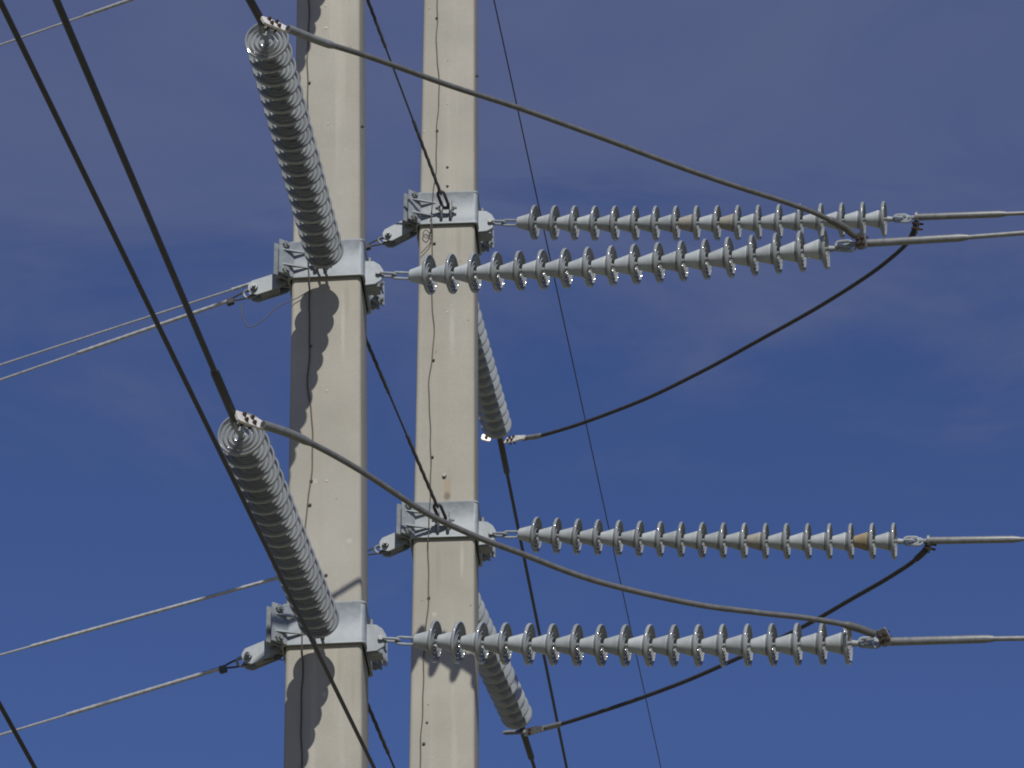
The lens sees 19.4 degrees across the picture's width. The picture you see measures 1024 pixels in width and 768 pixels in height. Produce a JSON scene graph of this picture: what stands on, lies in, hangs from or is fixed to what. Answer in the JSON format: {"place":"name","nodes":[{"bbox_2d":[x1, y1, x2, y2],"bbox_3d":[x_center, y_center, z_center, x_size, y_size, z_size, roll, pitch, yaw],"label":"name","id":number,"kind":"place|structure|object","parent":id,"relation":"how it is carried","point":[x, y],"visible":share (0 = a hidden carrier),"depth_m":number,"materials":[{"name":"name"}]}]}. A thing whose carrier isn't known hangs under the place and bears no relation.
{"place":"outdoors","nodes":[
{"label":"outdoors","id":0,"kind":"place"},
{"bbox_2d":[0,0,1023,767],"label":"sky","id":1,"kind":"structure","parent":0,"point":[899,400],"materials":[{"name":"blue"}]},
{"bbox_2d":[493,0,660,767],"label":"shield wire","id":2,"kind":"object","parent":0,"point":[570,350],"visible":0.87,"depth_m":31.74,"materials":[{"name":"black metal"}]},
{"label":"ground","id":3,"kind":"structure","parent":0,"visible":0},
{"bbox_2d":[266,0,387,767],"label":"concrete pole","id":4,"kind":"object","parent":3,"relation":"on","point":[338,302],"visible":0.78,"depth_m":18.88,"materials":[{"name":"concrete"}]},
{"bbox_2d":[0,701,36,767],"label":"overhead cable","id":5,"kind":"object","parent":4,"relation":"attached to","point":[17,736],"visible":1,"depth_m":12.02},
{"bbox_2d":[0,0,133,45],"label":"guy wire","id":6,"kind":"object","parent":4,"relation":"attached to","point":[88,14],"visible":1,"depth_m":20.94,"materials":[{"name":"metal"}]},
{"bbox_2d":[0,640,282,735],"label":"guy wire","id":7,"kind":"object","parent":4,"relation":"attached to","point":[253,657],"visible":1,"depth_m":18.14,"materials":[{"name":"metal"}]},
{"bbox_2d":[0,274,289,380],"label":"guy wire","id":8,"kind":"object","parent":4,"relation":"attached to","point":[264,288],"visible":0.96,"depth_m":19.45,"materials":[{"name":"metal"}]},
{"bbox_2d":[241,291,308,327],"bbox_3d":[-1.519,-0.480,19.212,0.433,0.278,0.006,0,-30,0],"label":"bonding wire","id":9,"kind":"object","parent":4,"relation":"attached to","point":[269,313],"visible":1,"depth_m":19.20,"materials":[{"name":"black metal"}]},
{"bbox_2d":[217,413,339,638],"bbox_3d":[-1.281,0.833,16.746,0.254,0.371,2.890,-3,-30,5],"label":"insulator string","id":10,"kind":"object","parent":4,"relation":"attached to","point":[252,460],"visible":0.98,"depth_m":16.49,"materials":[{"name":"grey ceramic"}]},
{"bbox_2d":[52,0,240,426],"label":"conductor","id":11,"kind":"object","parent":10,"relation":"attached to","point":[217,378],"visible":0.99,"depth_m":13.60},
{"bbox_2d":[245,24,343,267],"bbox_3d":[-1.290,-1.388,18.031,0.254,0.426,2.895,-2,-30,4],"label":"insulator string","id":12,"kind":"object","parent":4,"relation":"attached to","point":[277,78],"visible":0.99,"depth_m":17.81,"materials":[{"name":"grey ceramic"}]},
{"bbox_2d":[246,0,270,30],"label":"conductor","id":13,"kind":"object","parent":12,"relation":"attached to","point":[255,9],"visible":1,"depth_m":16.61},
{"bbox_2d":[368,702,394,767],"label":"tie wire","id":14,"kind":"object","parent":4,"relation":"attached to","point":[378,730],"visible":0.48,"depth_m":18.77,"materials":[{"name":"metal"}]},
{"bbox_2d":[367,339,446,519],"bbox_3d":[-0.769,0.203,20.201,0.074,0.941,1.478,-13,-32,21],"label":"tie wire","id":15,"kind":"object","parent":4,"relation":"attached to","point":[435,505],"visible":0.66,"depth_m":20.29,"materials":[{"name":"metal"}]},
{"bbox_2d":[380,228,856,294],"bbox_3d":[0.632,-0.761,19.008,3.118,0.492,0.264,-8,-31,13],"label":"insulator string","id":16,"kind":"object","parent":4,"relation":"attached to","point":[473,272],"visible":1,"depth_m":18.96,"materials":[{"name":"grey ceramic"}]},
{"bbox_2d":[260,16,868,249],"bbox_3d":[0.388,-1.468,17.670,4.261,0.226,0.170,17,-34,-27],"label":"jumper cable","id":17,"kind":"object","parent":16,"relation":"attached to","point":[860,237],"visible":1,"depth_m":17.70,"materials":[{"name":"rubber"}]},
{"bbox_2d":[834,231,1023,249],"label":"conductor","id":18,"kind":"object","parent":16,"relation":"attached to","point":[916,240],"visible":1,"depth_m":18.49,"materials":[{"name":"metal"}]},
{"bbox_2d":[382,620,880,667],"bbox_3d":[0.666,1.533,17.707,3.027,0.549,0.256,-7,-31,12],"label":"insulator string","id":19,"kind":"object","parent":4,"relation":"attached to","point":[457,642],"visible":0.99,"depth_m":17.66,"materials":[{"name":"grey ceramic"}]},
{"bbox_2d":[234,410,891,646],"bbox_3d":[0.333,0.863,16.410,4.292,0.294,0.275,18,-34,-28],"label":"jumper cable","id":20,"kind":"object","parent":19,"relation":"attached to","point":[881,634],"visible":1,"depth_m":16.36,"materials":[{"name":"metal"}]},
{"bbox_2d":[857,635,1023,647],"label":"conductor","id":21,"kind":"object","parent":19,"relation":"attached to","point":[936,640],"visible":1,"depth_m":17.20,"materials":[{"name":"metal"}]},
{"bbox_2d":[396,0,495,767],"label":"concrete pole","id":22,"kind":"object","parent":3,"relation":"on","point":[444,693],"visible":0.84,"depth_m":21.08,"materials":[{"name":"concrete"}]},
{"bbox_2d":[0,0,375,767],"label":"overhead cable","id":23,"kind":"object","parent":22,"relation":"attached to","point":[142,292],"visible":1,"depth_m":13.12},
{"bbox_2d":[0,532,409,655],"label":"guy wire","id":24,"kind":"object","parent":22,"relation":"attached to","point":[390,545],"visible":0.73,"depth_m":20.73,"materials":[{"name":"metal"}]},
{"bbox_2d":[0,220,415,365],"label":"guy wire","id":25,"kind":"object","parent":22,"relation":"attached to","point":[396,234],"visible":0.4,"depth_m":21.92,"materials":[{"name":"metal"}]},
{"bbox_2d":[366,0,449,208],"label":"tie wire","id":26,"kind":"object","parent":22,"relation":"attached to","point":[440,192],"visible":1,"depth_m":21.65,"materials":[{"name":"metal"}]},
{"bbox_2d":[421,218,431,252],"bbox_3d":[-0.620,-1.085,21.778,0.081,0.323,0.006,0,-30,0],"label":"bonding wire","id":27,"kind":"object","parent":22,"relation":"attached to","point":[428,235],"visible":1,"depth_m":21.77,"materials":[{"name":"grey metal"}]},
{"bbox_2d":[478,302,511,438],"bbox_3d":[-0.298,-0.296,23.601,0.254,0.284,3.005,-4,-30,6],"label":"insulator string","id":28,"kind":"object","parent":22,"relation":"attached to","point":[494,418],"visible":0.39,"depth_m":24.16,"materials":[{"name":"grey ceramic"}]},
{"bbox_2d":[481,434,567,767],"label":"conductor","id":29,"kind":"object","parent":28,"relation":"attached to","point":[502,450],"visible":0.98,"depth_m":26.98,"materials":[{"name":"metal"}]},
{"bbox_2d":[479,593,531,728],"bbox_3d":[-0.209,1.937,22.308,0.254,0.255,3.005,-5,-30,9],"label":"insulator string","id":30,"kind":"object","parent":22,"relation":"attached to","point":[502,684],"visible":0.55,"depth_m":22.85,"materials":[{"name":"grey ceramic"}]},
{"bbox_2d":[503,727,535,767],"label":"conductor","id":31,"kind":"object","parent":30,"relation":"attached to","point":[527,744],"visible":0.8,"depth_m":23.80,"materials":[{"name":"metal"}]},
{"bbox_2d":[491,201,911,241],"bbox_3d":[1.328,-1.163,21.552,3.060,0.548,0.260,-6,-30,10],"label":"insulator string","id":32,"kind":"object","parent":22,"relation":"attached to","point":[553,223],"visible":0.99,"depth_m":21.52,"materials":[{"name":"grey ceramic"}]},
{"bbox_2d":[504,219,923,444],"bbox_3d":[1.485,-0.283,23.099,0.240,0.610,5.028,20,-35,-30],"label":"jumper cable","id":33,"kind":"object","parent":32,"relation":"attached to","point":[915,228],"visible":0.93,"depth_m":22.97,"materials":[{"name":"rubber"}]},
{"bbox_2d":[893,211,1023,222],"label":"conductor","id":34,"kind":"object","parent":32,"relation":"attached to","point":[958,215],"visible":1,"depth_m":21.13,"materials":[{"name":"metal"}]},
{"bbox_2d":[492,517,923,559],"bbox_3d":[1.289,1.047,20.261,2.953,0.545,0.250,-6,-31,10],"label":"insulator string","id":35,"kind":"object","parent":22,"relation":"attached to","point":[535,535],"visible":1,"depth_m":20.22,"materials":[{"name":"grey ceramic"}]},
{"bbox_2d":[524,541,936,735],"bbox_3d":[1.503,1.933,21.796,0.199,0.493,4.906,18,-35,-28],"label":"jumper cable","id":36,"kind":"object","parent":35,"relation":"attached to","point":[920,555],"visible":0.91,"depth_m":21.96,"materials":[{"name":"rubber"}]},
{"bbox_2d":[903,535,1023,545],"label":"conductor","id":37,"kind":"object","parent":35,"relation":"attached to","point":[973,539],"visible":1,"depth_m":19.85,"materials":[{"name":"metal"}]}
]}

